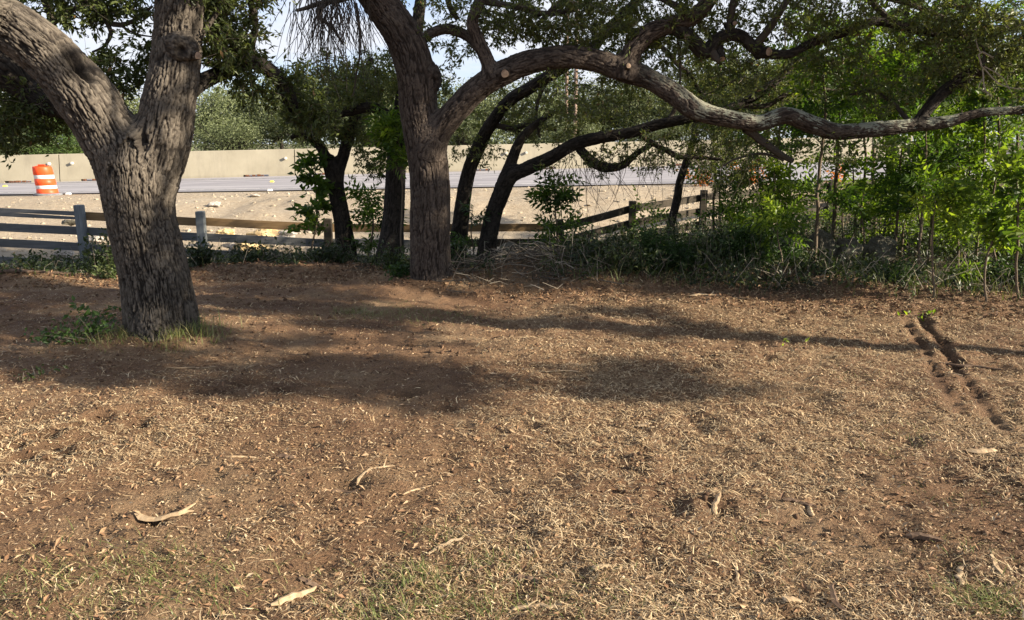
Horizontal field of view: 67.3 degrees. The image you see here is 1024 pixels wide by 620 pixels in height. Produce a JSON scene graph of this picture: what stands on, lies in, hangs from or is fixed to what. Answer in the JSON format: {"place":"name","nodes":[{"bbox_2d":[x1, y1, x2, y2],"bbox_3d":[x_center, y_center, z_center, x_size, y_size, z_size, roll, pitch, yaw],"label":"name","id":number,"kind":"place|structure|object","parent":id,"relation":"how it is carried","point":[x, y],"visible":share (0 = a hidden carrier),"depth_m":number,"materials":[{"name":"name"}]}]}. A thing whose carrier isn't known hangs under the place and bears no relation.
{"place":"outdoors","nodes":[
{"label":"outdoors","id":0,"kind":"place"},
{"bbox_2d":[0,152,1020,193],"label":"road","id":1,"kind":"structure","parent":0,"point":[245,183],"depth_m":25.23,"materials":[{"name":"asphalt"}]},
{"bbox_2d":[0,154,59,182],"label":"concrete barrier","id":2,"kind":"object","parent":1,"relation":"on","point":[20,170],"visible":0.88,"depth_m":30.53,"materials":[{"name":"beige"}]},
{"bbox_2d":[59,149,295,181],"bbox_3d":[-13.546,-5.921,31.421,9.119,1.280,0.603,-2,12,-7],"label":"concrete barrier","id":3,"kind":"object","parent":1,"relation":"on","point":[218,164],"visible":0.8,"depth_m":31.45,"materials":[{"name":"beige"}]},
{"bbox_2d":[295,144,512,175],"bbox_3d":[-4.460,-6.356,32.518,9.119,1.280,0.600,-2,12,-7],"label":"concrete barrier","id":4,"kind":"object","parent":1,"relation":"on","point":[455,166],"visible":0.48,"depth_m":32.56,"materials":[{"name":"beige"}]},
{"bbox_2d":[517,140,719,168],"bbox_3d":[4.625,-6.790,33.614,9.119,1.280,0.600,-2,12,-7],"label":"concrete barrier","id":5,"kind":"object","parent":1,"relation":"on","point":[528,151],"visible":0.33,"depth_m":33.28,"materials":[{"name":"beige"}]},
{"bbox_2d":[720,136,912,162],"bbox_3d":[13.711,-7.224,34.707,9.119,1.280,0.603,-2,12,-7],"label":"concrete barrier","id":6,"kind":"object","parent":1,"relation":"on","point":[869,149],"visible":0.06,"depth_m":34.59,"materials":[{"name":"beige"}]},
{"bbox_2d":[0,142,1023,619],"bbox_3d":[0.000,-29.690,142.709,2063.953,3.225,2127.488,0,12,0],"label":"ground","id":7,"kind":"structure","parent":0,"point":[308,294],"depth_m":4.46,"materials":[{"name":"soil"}]},
{"bbox_2d":[0,50,71,169],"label":"oak tree","id":8,"kind":"object","parent":7,"relation":"on","point":[20,86],"visible":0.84,"depth_m":7.14,"materials":[{"name":"green plant"}]},
{"bbox_2d":[0,269,76,274],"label":"log","id":9,"kind":"object","parent":7,"relation":"on","point":[32,271],"visible":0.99,"depth_m":9.22,"materials":[{"name":"brown wood"}]},
{"bbox_2d":[32,164,62,195],"bbox_3d":[-12.968,-3.620,21.421,0.698,0.856,0.698,5,13,22],"label":"traffic drum","id":10,"kind":"object","parent":7,"relation":"on","point":[44,180],"visible":0.99,"depth_m":21.24,"materials":[{"name":"orange plastic"}]},
{"bbox_2d":[20,118,83,154],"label":"juniper tree","id":11,"kind":"object","parent":7,"relation":"on","point":[61,139],"visible":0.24,"depth_m":38.61,"materials":[{"name":"green plant"}]},
{"bbox_2d":[24,295,129,345],"bbox_3d":[-3.472,0.120,6.248,0.725,0.459,0.792,8,14,31],"label":"shrub","id":12,"kind":"object","parent":7,"relation":"on","point":[47,335],"visible":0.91,"depth_m":6.22,"materials":[{"name":"green plant"}]},
{"bbox_2d":[78,227,114,271],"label":"shrub","id":13,"kind":"object","parent":7,"relation":"on","point":[101,258],"visible":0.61,"depth_m":9.60,"materials":[{"name":"green plant"}]},
{"bbox_2d":[91,260,116,279],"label":"shrub","id":14,"kind":"object","parent":7,"relation":"on","point":[109,269],"visible":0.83,"depth_m":9.23,"materials":[{"name":"green plant"}]},
{"bbox_2d":[68,82,142,143],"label":"oak tree","id":15,"kind":"object","parent":7,"relation":"on","point":[133,107],"visible":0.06,"depth_m":48.47,"materials":[{"name":"green plant"}]},
{"bbox_2d":[134,503,195,521],"bbox_3d":[-1.510,0.888,3.343,0.251,0.041,0.078,-3,13,-15],"label":"stick","id":16,"kind":"object","parent":7,"relation":"on","point":[142,517],"visible":1,"depth_m":3.33,"materials":[{"name":"brown wood"}]},
{"bbox_2d":[0,0,347,341],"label":"oak tree","id":17,"kind":"object","parent":7,"relation":"on","point":[138,161],"visible":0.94,"depth_m":6.11,"materials":[{"name":"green plant"}]},
{"bbox_2d":[185,236,226,266],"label":"shrub","id":18,"kind":"object","parent":7,"relation":"on","point":[196,255],"visible":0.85,"depth_m":9.94,"materials":[{"name":"green plant"}]},
{"bbox_2d":[191,85,247,150],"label":"oak tree","id":19,"kind":"object","parent":7,"relation":"on","point":[210,111],"visible":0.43,"depth_m":42.17,"materials":[{"name":"green plant"}]},
{"bbox_2d":[191,104,274,150],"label":"oak tree","id":20,"kind":"object","parent":7,"relation":"on","point":[245,132],"visible":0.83,"depth_m":39.48,"materials":[{"name":"green plant"}]},
{"bbox_2d":[195,75,288,149],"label":"oak tree","id":21,"kind":"object","parent":7,"relation":"on","point":[225,91],"visible":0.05,"depth_m":44.98,"materials":[{"name":"green plant"}]},
{"bbox_2d":[216,236,292,263],"bbox_3d":[-3.457,-0.740,10.291,1.032,0.498,0.696,-6,14,-27],"label":"shrub","id":22,"kind":"object","parent":7,"relation":"on","point":[249,257],"visible":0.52,"depth_m":10.23,"materials":[{"name":"green plant"}]},
{"bbox_2d":[246,229,279,235],"bbox_3d":[-4.858,-1.489,15.017,0.730,0.270,0.450,0,12,0],"label":"stone","id":23,"kind":"object","parent":7,"relation":"on","point":[270,232],"visible":0.53,"depth_m":14.92,"materials":[{"name":"beige stone"}]},
{"bbox_2d":[224,79,308,149],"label":"oak tree","id":24,"kind":"object","parent":7,"relation":"on","point":[277,134],"visible":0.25,"depth_m":42.98,"materials":[{"name":"green plant"}]},
{"bbox_2d":[270,586,316,605],"bbox_3d":[-0.795,1.040,2.802,0.048,0.033,0.196,10,16,38],"label":"wood chunk","id":25,"kind":"object","parent":7,"relation":"on","point":[289,597],"visible":0.98,"depth_m":2.79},
{"bbox_2d":[255,96,334,148],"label":"oak tree","id":26,"kind":"object","parent":7,"relation":"on","point":[303,145],"visible":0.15,"depth_m":40.68,"materials":[{"name":"green plant"}]},
{"bbox_2d":[283,142,340,253],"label":"sapling","id":27,"kind":"object","parent":7,"relation":"on","point":[321,190],"visible":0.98,"depth_m":10.94,"materials":[{"name":"green plant"}]},
{"bbox_2d":[301,240,359,262],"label":"shrub","id":28,"kind":"object","parent":7,"relation":"on","point":[325,254],"visible":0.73,"depth_m":10.00,"materials":[{"name":"green plant"}]},
{"bbox_2d":[269,46,395,262],"bbox_3d":[-2.502,-2.131,11.171,1.913,3.272,1.825,0,12,0],"label":"tree","id":29,"kind":"object","parent":7,"relation":"on","point":[351,128],"visible":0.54,"depth_m":11.02,"materials":[{"name":"green plant"}]},
{"bbox_2d":[332,174,409,263],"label":"sapling","id":30,"kind":"object","parent":7,"relation":"on","point":[369,212],"visible":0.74,"depth_m":11.12,"materials":[{"name":"green plant"}]},
{"bbox_2d":[350,239,409,269],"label":"shrub","id":31,"kind":"object","parent":7,"relation":"on","point":[389,258],"visible":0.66,"depth_m":9.32,"materials":[{"name":"green plant"}]},
{"bbox_2d":[362,94,408,252],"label":"sapling","id":32,"kind":"object","parent":7,"relation":"on","point":[388,136],"visible":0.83,"depth_m":9.66,"materials":[{"name":"green plant"}]},
{"bbox_2d":[317,0,461,265],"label":"tree","id":33,"kind":"object","parent":7,"relation":"on","point":[390,225],"visible":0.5,"depth_m":10.08,"materials":[{"name":"green plant"}]},
{"bbox_2d":[383,254,409,280],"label":"shrub","id":34,"kind":"object","parent":7,"relation":"on","point":[400,269],"visible":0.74,"depth_m":8.80,"materials":[{"name":"green plant"}]},
{"bbox_2d":[0,184,804,258],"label":"gravel","id":35,"kind":"structure","parent":7,"relation":"on","point":[210,230],"depth_m":18.02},
{"bbox_2d":[0,180,881,265],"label":"board fence","id":36,"kind":"object","parent":7,"relation":"on","point":[200,221],"visible":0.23,"depth_m":13.20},
{"bbox_2d":[450,240,487,269],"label":"shrub","id":37,"kind":"object","parent":7,"relation":"on","point":[462,255],"visible":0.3,"depth_m":9.64,"materials":[{"name":"green plant"}]},
{"bbox_2d":[450,193,501,257],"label":"sapling","id":38,"kind":"object","parent":7,"relation":"on","point":[468,237],"visible":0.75,"depth_m":10.66,"materials":[{"name":"green plant"}]},
{"bbox_2d":[448,106,504,145],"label":"oak tree","id":39,"kind":"object","parent":7,"relation":"on","point":[463,140],"visible":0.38,"depth_m":40.43,"materials":[{"name":"green plant"}]},
{"bbox_2d":[439,77,536,143],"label":"oak tree","id":40,"kind":"object","parent":7,"relation":"on","point":[493,93],"visible":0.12,"depth_m":45.42,"materials":[{"name":"green plant"}]},
{"bbox_2d":[0,257,1023,619],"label":"dry straw","id":41,"kind":"object","parent":7,"relation":"on","point":[714,553],"visible":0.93,"depth_m":3.94,"materials":[{"name":"plant"}]},
{"bbox_2d":[0,260,1023,619],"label":"wood chips","id":42,"kind":"object","parent":7,"relation":"on","point":[564,592],"visible":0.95,"depth_m":3.55,"materials":[{"name":"wood"}]},
{"bbox_2d":[0,297,1023,619],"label":"grass tufts","id":43,"kind":"object","parent":7,"relation":"on","point":[220,325],"visible":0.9,"depth_m":2.87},
{"bbox_2d":[0,267,1023,619],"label":"earth clods","id":44,"kind":"object","parent":7,"relation":"on","point":[454,557],"visible":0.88,"depth_m":4.88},
{"bbox_2d":[0,253,1023,619],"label":"fallen leaves","id":45,"kind":"object","parent":7,"relation":"on","point":[270,265],"visible":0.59,"depth_m":4.42,"materials":[{"name":"brown plant"}]},
{"bbox_2d":[0,202,1023,297],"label":"undergrowth","id":46,"kind":"object","parent":7,"relation":"on","point":[302,257],"depth_m":9.11,"materials":[{"name":"plant"}]},
{"bbox_2d":[16,241,1023,300],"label":"edge grass","id":47,"kind":"structure","parent":7,"relation":"on","point":[927,270],"depth_m":8.41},
{"bbox_2d":[475,79,565,144],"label":"oak tree","id":48,"kind":"object","parent":7,"relation":"on","point":[520,120],"visible":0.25,"depth_m":44.01,"materials":[{"name":"green plant"}]},
{"bbox_2d":[64,94,1023,151],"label":"distant wood","id":49,"kind":"object","parent":7,"relation":"on","point":[502,140],"visible":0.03,"depth_m":64.47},
{"bbox_2d":[501,69,587,143],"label":"juniper tree","id":50,"kind":"object","parent":7,"relation":"on","point":[559,79],"visible":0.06,"depth_m":47.84,"materials":[{"name":"green plant"}]},
{"bbox_2d":[438,239,665,295],"bbox_3d":[0.382,-0.545,9.012,3.568,0.554,2.013,0,12,0],"label":"brush pile","id":51,"kind":"object","parent":7,"relation":"on","point":[536,249],"visible":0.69,"depth_m":8.87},
{"bbox_2d":[523,166,592,255],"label":"sapling","id":52,"kind":"object","parent":7,"relation":"on","point":[543,192],"visible":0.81,"depth_m":10.18,"materials":[{"name":"green plant"}]},
{"bbox_2d":[534,113,607,143],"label":"oak tree","id":53,"kind":"object","parent":7,"relation":"on","point":[590,129],"visible":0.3,"depth_m":40.55,"materials":[{"name":"green plant"}]},
{"bbox_2d":[528,71,659,141],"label":"oak tree","id":54,"kind":"object","parent":7,"relation":"on","point":[592,96],"visible":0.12,"depth_m":46.37,"materials":[{"name":"green plant"}]},
{"bbox_2d":[550,228,642,272],"bbox_3d":[0.976,-0.665,8.992,1.099,0.601,0.947,0,12,0],"label":"shrub","id":55,"kind":"object","parent":7,"relation":"on","point":[611,251],"visible":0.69,"depth_m":8.85,"materials":[{"name":"green plant"}]},
{"bbox_2d":[558,79,681,141],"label":"oak tree","id":56,"kind":"object","parent":7,"relation":"on","point":[651,111],"visible":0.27,"depth_m":44.81,"materials":[{"name":"green plant"}]},
{"bbox_2d":[448,0,804,258],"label":"leaning tree","id":57,"kind":"object","parent":7,"relation":"on","point":[475,154],"visible":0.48,"depth_m":10.53,"materials":[{"name":"green plant"}]},
{"bbox_2d":[619,184,669,236],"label":"sapling","id":58,"kind":"object","parent":7,"relation":"on","point":[653,212],"visible":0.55,"depth_m":12.01,"materials":[{"name":"green plant"}]},
{"bbox_2d":[270,0,1023,281],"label":"oak tree","id":59,"kind":"object","parent":7,"relation":"on","point":[429,127],"visible":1,"depth_m":8.10,"materials":[{"name":"brown plant"}]},
{"bbox_2d":[612,227,699,274],"bbox_3d":[1.704,-0.650,9.058,1.014,0.669,0.900,-3,13,-15],"label":"shrub","id":60,"kind":"object","parent":7,"relation":"on","point":[670,247],"visible":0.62,"depth_m":8.93,"materials":[{"name":"green plant"}]},
{"bbox_2d":[610,114,702,141],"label":"oak tree","id":61,"kind":"object","parent":7,"relation":"on","point":[659,132],"visible":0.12,"depth_m":39.31,"materials":[{"name":"green plant"}]},
{"bbox_2d":[476,56,861,261],"bbox_3d":[1.914,-1.940,10.030,4.970,3.004,1.236,2,12,8],"label":"leaning tree","id":62,"kind":"object","parent":7,"relation":"on","point":[512,172],"visible":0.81,"depth_m":9.96,"materials":[{"name":"green plant"}]},
{"bbox_2d":[660,229,724,264],"bbox_3d":[2.139,-0.723,9.387,0.832,0.512,0.790,-10,15,-37],"label":"shrub","id":63,"kind":"object","parent":7,"relation":"on","point":[687,241],"visible":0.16,"depth_m":9.31,"materials":[{"name":"green plant"}]},
{"bbox_2d":[653,67,773,240],"bbox_3d":[2.964,-2.264,11.372,1.803,2.662,1.106,5,13,23],"label":"tree","id":64,"kind":"object","parent":7,"relation":"on","point":[677,198],"visible":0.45,"depth_m":11.32,"materials":[{"name":"green plant"}]},
{"bbox_2d":[684,148,757,230],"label":"sapling","id":65,"kind":"object","parent":7,"relation":"on","point":[710,211],"visible":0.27,"depth_m":12.23,"materials":[{"name":"green plant"}]},
{"bbox_2d":[683,47,759,233],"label":"sapling","id":66,"kind":"object","parent":7,"relation":"on","point":[713,203],"visible":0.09,"depth_m":12.26,"materials":[{"name":"green plant"}]},
{"bbox_2d":[707,209,790,267],"bbox_3d":[2.820,-0.748,9.198,0.998,0.882,1.084,0,12,0],"label":"shrub","id":67,"kind":"object","parent":7,"relation":"on","point":[740,234],"visible":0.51,"depth_m":9.09,"materials":[{"name":"green plant"}]},
{"bbox_2d":[715,180,783,234],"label":"sapling","id":68,"kind":"object","parent":7,"relation":"on","point":[733,219],"visible":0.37,"depth_m":11.51,"materials":[{"name":"green plant"}]},
{"bbox_2d":[723,47,793,138],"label":"oak tree","id":69,"kind":"object","parent":7,"relation":"on","point":[759,60],"visible":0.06,"depth_m":44.33,"materials":[{"name":"green plant"}]},
{"bbox_2d":[718,130,805,219],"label":"sapling","id":70,"kind":"object","parent":7,"relation":"on","point":[767,178],"visible":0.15,"depth_m":11.84,"materials":[{"name":"green plant"}]},
{"bbox_2d":[736,185,816,272],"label":"sapling","id":71,"kind":"object","parent":7,"relation":"on","point":[799,207],"visible":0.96,"depth_m":8.79,"materials":[{"name":"green plant"}]},
{"bbox_2d":[739,156,819,238],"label":"sapling","id":72,"kind":"object","parent":7,"relation":"on","point":[775,171],"visible":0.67,"depth_m":10.78,"materials":[{"name":"green plant"}]},
{"bbox_2d":[769,233,816,265],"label":"shrub","id":73,"kind":"object","parent":7,"relation":"on","point":[787,247],"visible":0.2,"depth_m":9.28,"materials":[{"name":"green plant"}]},
{"bbox_2d":[752,2,834,237],"bbox_3d":[4.014,-2.588,11.343,1.370,3.819,1.298,0,12,0],"label":"sapling","id":74,"kind":"object","parent":7,"relation":"on","point":[784,45],"visible":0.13,"depth_m":11.07,"materials":[{"name":"green plant"}]},
{"bbox_2d":[772,97,827,206],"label":"sapling","id":75,"kind":"object","parent":7,"relation":"on","point":[794,154],"visible":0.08,"depth_m":13.16,"materials":[{"name":"green plant"}]},
{"bbox_2d":[806,229,837,264],"bbox_3d":[3.960,-0.801,9.835,0.357,0.508,0.242,-4,13,-20],"label":"boulder","id":76,"kind":"object","parent":7,"relation":"on","point":[827,239],"visible":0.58,"depth_m":9.76,"materials":[{"name":"grey stone"}]},
{"bbox_2d":[774,9,881,262],"bbox_3d":[3.665,-1.909,9.046,1.253,3.051,1.223,6,13,24],"label":"sapling","id":77,"kind":"object","parent":7,"relation":"on","point":[845,104],"visible":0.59,"depth_m":8.89,"materials":[{"name":"green plant"}]},
{"bbox_2d":[798,173,871,228],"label":"sapling","id":78,"kind":"object","parent":7,"relation":"on","point":[826,210],"visible":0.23,"depth_m":14.99,"materials":[{"name":"green plant"}]},
{"bbox_2d":[784,3,888,239],"bbox_3d":[4.714,-2.607,11.289,1.491,3.805,1.231,-4,13,-17],"label":"sapling","id":79,"kind":"object","parent":7,"relation":"on","point":[835,177],"visible":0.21,"depth_m":11.23,"materials":[{"name":"green plant"}]},
{"bbox_2d":[834,237,862,263],"bbox_3d":[4.304,-0.771,9.892,0.364,0.368,0.255,0,12,0],"label":"boulder","id":80,"kind":"object","parent":7,"relation":"on","point":[856,249],"visible":0.57,"depth_m":9.79,"materials":[{"name":"grey stone"}]},
{"bbox_2d":[822,138,880,236],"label":"sapling","id":81,"kind":"object","parent":7,"relation":"on","point":[846,174],"visible":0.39,"depth_m":11.48,"materials":[{"name":"green plant"}]},
{"bbox_2d":[839,182,887,258],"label":"sapling","id":82,"kind":"object","parent":7,"relation":"on","point":[871,207],"visible":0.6,"depth_m":9.89,"materials":[{"name":"green plant"}]},
{"bbox_2d":[826,10,908,240],"bbox_3d":[5.337,-2.597,11.722,1.475,3.605,1.386,0,12,0],"label":"sapling","id":83,"kind":"object","parent":7,"relation":"on","point":[883,61],"visible":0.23,"depth_m":11.37,"materials":[{"name":"green plant"}]},
{"bbox_2d":[835,0,915,234],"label":"sapling","id":84,"kind":"object","parent":7,"relation":"on","point":[873,149],"visible":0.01,"depth_m":14.13,"materials":[{"name":"green plant"}]},
{"bbox_2d":[861,235,897,267],"bbox_3d":[4.735,-0.732,9.886,0.432,0.462,0.325,0,12,0],"label":"boulder","id":85,"kind":"object","parent":7,"relation":"on","point":[879,244],"visible":0.69,"depth_m":9.78,"materials":[{"name":"grey stone"}]},
{"bbox_2d":[855,255,926,281],"bbox_3d":[4.283,-0.412,8.618,0.804,0.402,0.720,0,12,0],"label":"shrub","id":86,"kind":"object","parent":7,"relation":"on","point":[898,267],"visible":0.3,"depth_m":8.51,"materials":[{"name":"green plant"}]},
{"bbox_2d":[766,0,1023,238],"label":"tree","id":87,"kind":"object","parent":7,"relation":"on","point":[892,72],"visible":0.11,"depth_m":11.87,"materials":[{"name":"green plant"}]},
{"bbox_2d":[856,116,947,264],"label":"sapling","id":88,"kind":"object","parent":7,"relation":"on","point":[890,166],"visible":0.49,"depth_m":10.56,"materials":[{"name":"green plant"}]},
{"bbox_2d":[863,138,942,255],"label":"sapling","id":89,"kind":"object","parent":7,"relation":"on","point":[893,230],"visible":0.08,"depth_m":11.36,"materials":[{"name":"green plant"}]},
{"bbox_2d":[879,174,952,262],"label":"sapling","id":90,"kind":"object","parent":7,"relation":"on","point":[902,216],"visible":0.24,"depth_m":10.80,"materials":[{"name":"green plant"}]},
{"bbox_2d":[869,37,971,253],"bbox_3d":[6.168,-2.441,11.547,1.502,3.298,1.643,0,12,0],"label":"sapling","id":91,"kind":"object","parent":7,"relation":"on","point":[897,113],"visible":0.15,"depth_m":11.51,"materials":[{"name":"green plant"}]},
{"bbox_2d":[905,532,942,541],"bbox_3d":[1.728,0.952,3.229,0.142,0.028,0.044,5,13,21],"label":"bark piece","id":92,"kind":"object","parent":7,"relation":"on","point":[918,535],"visible":1,"depth_m":3.22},
{"bbox_2d":[873,98,975,269],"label":"sapling","id":93,"kind":"object","parent":7,"relation":"on","point":[912,184],"visible":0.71,"depth_m":9.17,"materials":[{"name":"green plant"}]},
{"bbox_2d":[890,224,982,255],"bbox_3d":[6.663,-1.094,11.790,1.579,0.756,1.324,0,12,0],"label":"shrub","id":94,"kind":"object","parent":7,"relation":"on","point":[948,237],"visible":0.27,"depth_m":11.72,"materials":[{"name":"green plant"}]},
{"bbox_2d":[880,0,999,268],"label":"sapling","id":95,"kind":"object","parent":7,"relation":"on","point":[907,168],"visible":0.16,"depth_m":10.13,"materials":[{"name":"green plant"}]},
{"bbox_2d":[901,170,990,297],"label":"sapling","id":96,"kind":"object","parent":7,"relation":"on","point":[956,196],"visible":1,"depth_m":7.41,"materials":[{"name":"green plant"}]},
{"bbox_2d":[909,100,1015,266],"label":"sapling","id":97,"kind":"object","parent":7,"relation":"on","point":[975,136],"visible":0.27,"depth_m":9.88,"materials":[{"name":"green plant"}]},
{"bbox_2d":[920,120,1023,260],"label":"sapling","id":98,"kind":"object","parent":7,"relation":"on","point":[964,238],"visible":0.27,"depth_m":9.86,"materials":[{"name":"green plant"}]},
{"bbox_2d":[943,257,1003,283],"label":"shrub","id":99,"kind":"object","parent":7,"relation":"on","point":[973,272],"visible":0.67,"depth_m":8.62,"materials":[{"name":"green plant"}]},
{"bbox_2d":[924,0,1023,259],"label":"sapling","id":100,"kind":"object","parent":7,"relation":"on","point":[1003,129],"visible":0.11,"depth_m":10.94,"materials":[{"name":"green plant"}]},
{"bbox_2d":[942,0,1023,225],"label":"sapling","id":101,"kind":"object","parent":7,"relation":"on","point":[1006,105],"visible":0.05,"depth_m":12.42,"materials":[{"name":"green plant"}]},
{"bbox_2d":[946,124,1023,261],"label":"sapling","id":102,"kind":"object","parent":7,"relation":"on","point":[992,173],"visible":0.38,"depth_m":9.27,"materials":[{"name":"green plant"}]},
{"bbox_2d":[954,74,1016,262],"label":"sapling","id":103,"kind":"object","parent":7,"relation":"on","point":[973,98],"visible":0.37,"depth_m":9.68,"materials":[{"name":"green plant"}]},
{"bbox_2d":[955,196,1023,301],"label":"sapling","id":104,"kind":"object","parent":7,"relation":"on","point":[1007,232],"visible":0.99,"depth_m":7.33,"materials":[{"name":"green plant"}]},
{"bbox_2d":[971,254,1023,284],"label":"shrub","id":105,"kind":"object","parent":7,"relation":"on","point":[993,271],"visible":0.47,"depth_m":8.62,"materials":[{"name":"green plant"}]},
{"bbox_2d":[973,59,1023,260],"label":"sapling","id":106,"kind":"object","parent":7,"relation":"on","point":[1013,120],"visible":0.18,"depth_m":10.48,"materials":[{"name":"green plant"}]},
{"bbox_2d":[981,135,1023,298],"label":"sapling","id":107,"kind":"object","parent":7,"relation":"on","point":[1014,191],"visible":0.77,"depth_m":7.20,"materials":[{"name":"green plant"}]},
{"bbox_2d":[19,0,1023,143],"label":"sky","id":108,"kind":"structure","parent":0,"point":[470,67],"materials":[{"name":"white"}]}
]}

